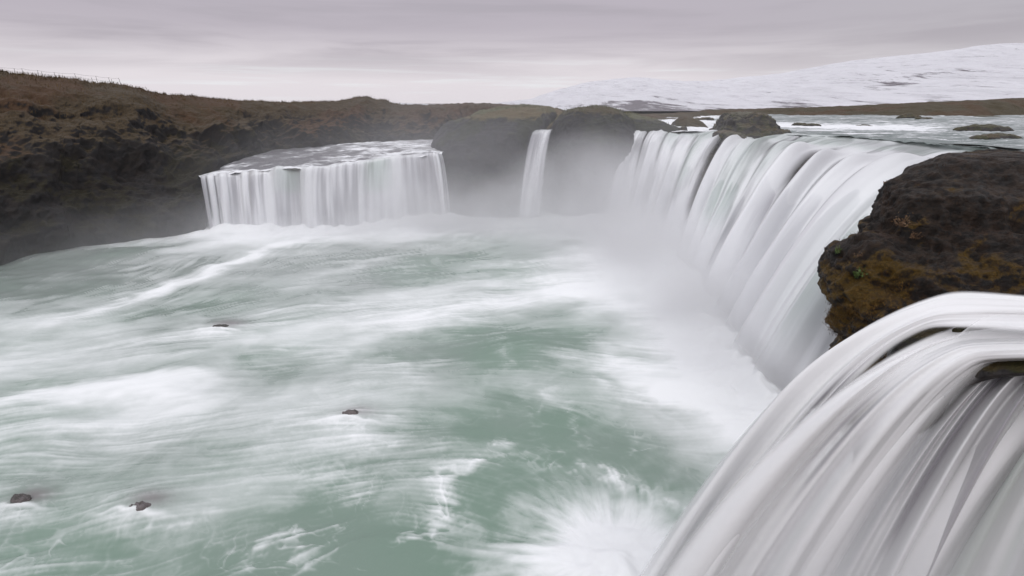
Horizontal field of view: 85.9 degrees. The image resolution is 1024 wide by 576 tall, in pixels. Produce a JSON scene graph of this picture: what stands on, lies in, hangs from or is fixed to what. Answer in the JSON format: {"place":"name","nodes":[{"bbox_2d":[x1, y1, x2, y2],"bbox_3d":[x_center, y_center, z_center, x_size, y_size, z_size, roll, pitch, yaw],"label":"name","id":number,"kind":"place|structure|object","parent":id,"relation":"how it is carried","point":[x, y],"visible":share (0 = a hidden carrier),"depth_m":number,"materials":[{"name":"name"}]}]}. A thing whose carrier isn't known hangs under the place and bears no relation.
{"place":"outdoors","nodes":[
{"label":"outdoors","id":0,"kind":"place"},
{"bbox_2d":[0,71,563,264],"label":"cliff","id":1,"kind":"structure","parent":0,"point":[70,180],"depth_m":71.22,"materials":[{"name":"brown stone"}]},
{"bbox_2d":[0,67,120,83],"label":"rope fence","id":2,"kind":"object","parent":1,"relation":"on","point":[73,76],"visible":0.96,"depth_m":76.51,"materials":[{"name":"metal"}]},
{"bbox_2d":[0,69,449,126],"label":"ridge grass","id":3,"kind":"structure","parent":1,"relation":"on","point":[110,84],"depth_m":80.65,"materials":[{"name":"brown plant"}]},
{"bbox_2d":[440,103,678,132],"bbox_3d":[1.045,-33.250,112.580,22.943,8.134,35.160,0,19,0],"label":"grassy mound","id":4,"kind":"object","parent":1,"relation":"on","point":[559,112],"visible":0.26,"depth_m":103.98,"materials":[{"name":"plant"}]},
{"bbox_2d":[199,139,442,177],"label":"side channel","id":5,"kind":"object","parent":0,"point":[325,155],"visible":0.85,"depth_m":84.19,"materials":[{"name":"liquid"}]},
{"bbox_2d":[201,152,450,227],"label":"waterfall","id":6,"kind":"structure","parent":5,"relation":"on","point":[396,187],"depth_m":74.35,"materials":[{"name":"white liquid"}]},
{"bbox_2d":[0,201,849,575],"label":"pool water","id":7,"kind":"structure","parent":0,"point":[544,393],"depth_m":31.62,"materials":[{"name":"green liquid"}]},
{"bbox_2d":[10,493,31,502],"bbox_3d":[-21.319,9.174,23.851,0.913,0.510,0.591,0,19,0],"label":"pool rock","id":8,"kind":"object","parent":7,"relation":"in","point":[18,498],"visible":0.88,"depth_m":23.71,"materials":[{"name":"grey stone"}]},
{"bbox_2d":[129,501,150,510],"bbox_3d":[-15.654,9.227,23.089,1.055,0.595,0.599,0,19,0],"label":"pool rock","id":9,"kind":"object","parent":7,"relation":"in","point":[141,505],"visible":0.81,"depth_m":22.96,"materials":[{"name":"grey stone"}]},
{"bbox_2d":[212,324,228,326],"bbox_3d":[-22.014,2.970,41.552,1.354,0.490,0.660,0,19,0],"label":"pool rock","id":10,"kind":"object","parent":7,"relation":"in","point":[221,325],"visible":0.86,"depth_m":41.40,"materials":[{"name":"grey stone"}]},
{"bbox_2d":[342,409,358,414],"bbox_3d":[-8.937,6.955,30.289,1.128,0.604,0.694,3,19,10],"label":"pool rock","id":11,"kind":"object","parent":7,"relation":"in","point":[350,412],"visible":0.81,"depth_m":30.10,"materials":[{"name":"grey stone"}]},
{"bbox_2d":[431,106,556,217],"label":"domed rock","id":12,"kind":"object","parent":7,"relation":"in","point":[484,167],"visible":0.73,"depth_m":80.49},
{"bbox_2d":[519,129,552,216],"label":"waterfall","id":13,"kind":"structure","parent":12,"relation":"on","point":[532,183],"depth_m":79.52,"materials":[{"name":"white liquid"}]},
{"bbox_2d":[541,106,635,215],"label":"domed rock","id":14,"kind":"object","parent":7,"relation":"in","point":[583,161],"visible":0.76,"depth_m":80.00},
{"bbox_2d":[817,149,1023,377],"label":"mossy rock","id":15,"kind":"object","parent":7,"relation":"in","point":[970,269],"visible":0.49,"depth_m":25.04,"materials":[{"name":"brown stone"}]},
{"bbox_2d":[852,267,866,278],"bbox_3d":[15.969,-0.671,25.232,0.634,0.638,0.508,12,22,32],"label":"rock plant","id":16,"kind":"object","parent":15,"relation":"on","point":[856,274],"visible":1,"depth_m":25.25,"materials":[{"name":"green plant"}]},
{"bbox_2d":[823,271,918,338],"bbox_3d":[16.087,0.973,25.203,2.281,4.209,4.166,-13,23,-34],"label":"moss fringe","id":17,"kind":"object","parent":15,"relation":"attached to","point":[852,312],"visible":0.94,"depth_m":24.81,"materials":[{"name":"plant"}]},
{"bbox_2d":[891,212,918,226],"bbox_3d":[18.137,-3.122,25.353,0.672,0.716,1.001,-16,24,-39],"label":"rock plant","id":18,"kind":"object","parent":15,"relation":"on","point":[899,221],"visible":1,"depth_m":25.51,"materials":[{"name":"plant"}]},
{"bbox_2d":[910,231,922,239],"bbox_3d":[18.448,-2.413,25.118,0.444,0.465,0.404,-12,22,-31],"label":"rock plant","id":19,"kind":"object","parent":15,"relation":"on","point":[912,234],"visible":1,"depth_m":25.18,"materials":[{"name":"brown plant"}]},
{"bbox_2d":[821,151,1023,358],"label":"rock heather","id":20,"kind":"object","parent":15,"relation":"on","point":[924,242],"visible":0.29,"depth_m":25.47,"materials":[{"name":"brown plant"}]},
{"bbox_2d":[0,0,1023,103],"label":"sky","id":21,"kind":"structure","parent":0,"point":[399,51],"materials":[{"name":"grey"}]},
{"bbox_2d":[398,43,1023,110],"bbox_3d":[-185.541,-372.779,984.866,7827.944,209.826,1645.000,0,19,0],"label":"snow hills","id":22,"kind":"structure","parent":0,"point":[987,72],"depth_m":478.75,"materials":[{"name":"white snow"}]},
{"bbox_2d":[540,111,923,200],"bbox_3d":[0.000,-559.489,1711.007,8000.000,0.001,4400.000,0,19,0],"label":"ground","id":23,"kind":"structure","parent":0,"point":[644,112],"depth_m":1116.03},
{"bbox_2d":[636,137,1022,214],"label":"riverbed ledge","id":24,"kind":"object","parent":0,"point":[711,154],"visible":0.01,"depth_m":68.84,"materials":[{"name":"grey stone"}]},
{"bbox_2d":[607,130,984,385],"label":"waterfall","id":25,"kind":"structure","parent":24,"relation":"on","point":[750,236],"depth_m":49.53,"materials":[{"name":"white liquid"}]},
{"bbox_2d":[640,98,1023,119],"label":"bank","id":26,"kind":"structure","parent":0,"point":[1005,106],"depth_m":180.89,"materials":[{"name":"brown soil"}]},
{"bbox_2d":[660,114,1023,150],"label":"river","id":27,"kind":"structure","parent":0,"point":[937,129],"depth_m":95.17,"materials":[{"name":"liquid"}]},
{"bbox_2d":[626,113,681,140],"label":"grassy mound","id":28,"kind":"object","parent":27,"relation":"in","point":[656,125],"visible":0.36,"depth_m":84.71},
{"bbox_2d":[678,126,687,131],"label":"river rock","id":29,"kind":"object","parent":27,"relation":"in","point":[684,128],"visible":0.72,"depth_m":83.42,"materials":[{"name":"stone"}]},
{"bbox_2d":[671,116,707,127],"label":"grassy mound","id":30,"kind":"object","parent":27,"relation":"in","point":[686,121],"visible":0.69,"depth_m":97.54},
{"bbox_2d":[695,117,713,119],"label":"river rock","id":31,"kind":"object","parent":27,"relation":"in","point":[705,118],"visible":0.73,"depth_m":131.29,"materials":[{"name":"stone"}]},
{"bbox_2d":[709,111,791,144],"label":"river boulder","id":32,"kind":"object","parent":27,"relation":"in","point":[754,125],"visible":0.81,"depth_m":78.34,"materials":[{"name":"stone"}]},
{"bbox_2d":[792,122,805,125],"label":"river rock","id":33,"kind":"object","parent":27,"relation":"in","point":[797,124],"visible":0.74,"depth_m":105.22,"materials":[{"name":"grey stone"}]},
{"bbox_2d":[801,123,820,125],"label":"river rock","id":34,"kind":"object","parent":27,"relation":"in","point":[812,124],"visible":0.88,"depth_m":103.24,"materials":[{"name":"grey stone"}]},
{"bbox_2d":[895,113,920,118],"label":"river rock","id":35,"kind":"object","parent":27,"relation":"in","point":[905,115],"visible":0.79,"depth_m":146.18,"materials":[{"name":"stone"}]},
{"bbox_2d":[915,117,932,118],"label":"river rock","id":36,"kind":"object","parent":27,"relation":"in","point":[923,118],"visible":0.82,"depth_m":138.59,"materials":[{"name":"stone"}]},
{"bbox_2d":[953,124,1013,131],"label":"river rock","id":37,"kind":"object","parent":27,"relation":"in","point":[983,127],"visible":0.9,"depth_m":85.84,"materials":[{"name":"brown stone"}]},
{"bbox_2d":[973,115,999,116],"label":"river rock","id":38,"kind":"object","parent":27,"relation":"in","point":[985,116],"visible":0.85,"depth_m":155.00,"materials":[{"name":"grey stone"}]},
{"bbox_2d":[969,133,1022,139],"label":"river rock","id":39,"kind":"object","parent":27,"relation":"in","point":[990,136],"visible":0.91,"depth_m":68.86,"materials":[{"name":"stone"}]},
{"bbox_2d":[886,326,1023,432],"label":"lip rock","id":40,"kind":"object","parent":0,"point":[994,370],"visible":0.09,"depth_m":14.13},
{"bbox_2d":[641,292,1023,575],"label":"waterfall","id":41,"kind":"structure","parent":40,"relation":"on","point":[881,484],"depth_m":14.87,"materials":[{"name":"white liquid"}]}
]}

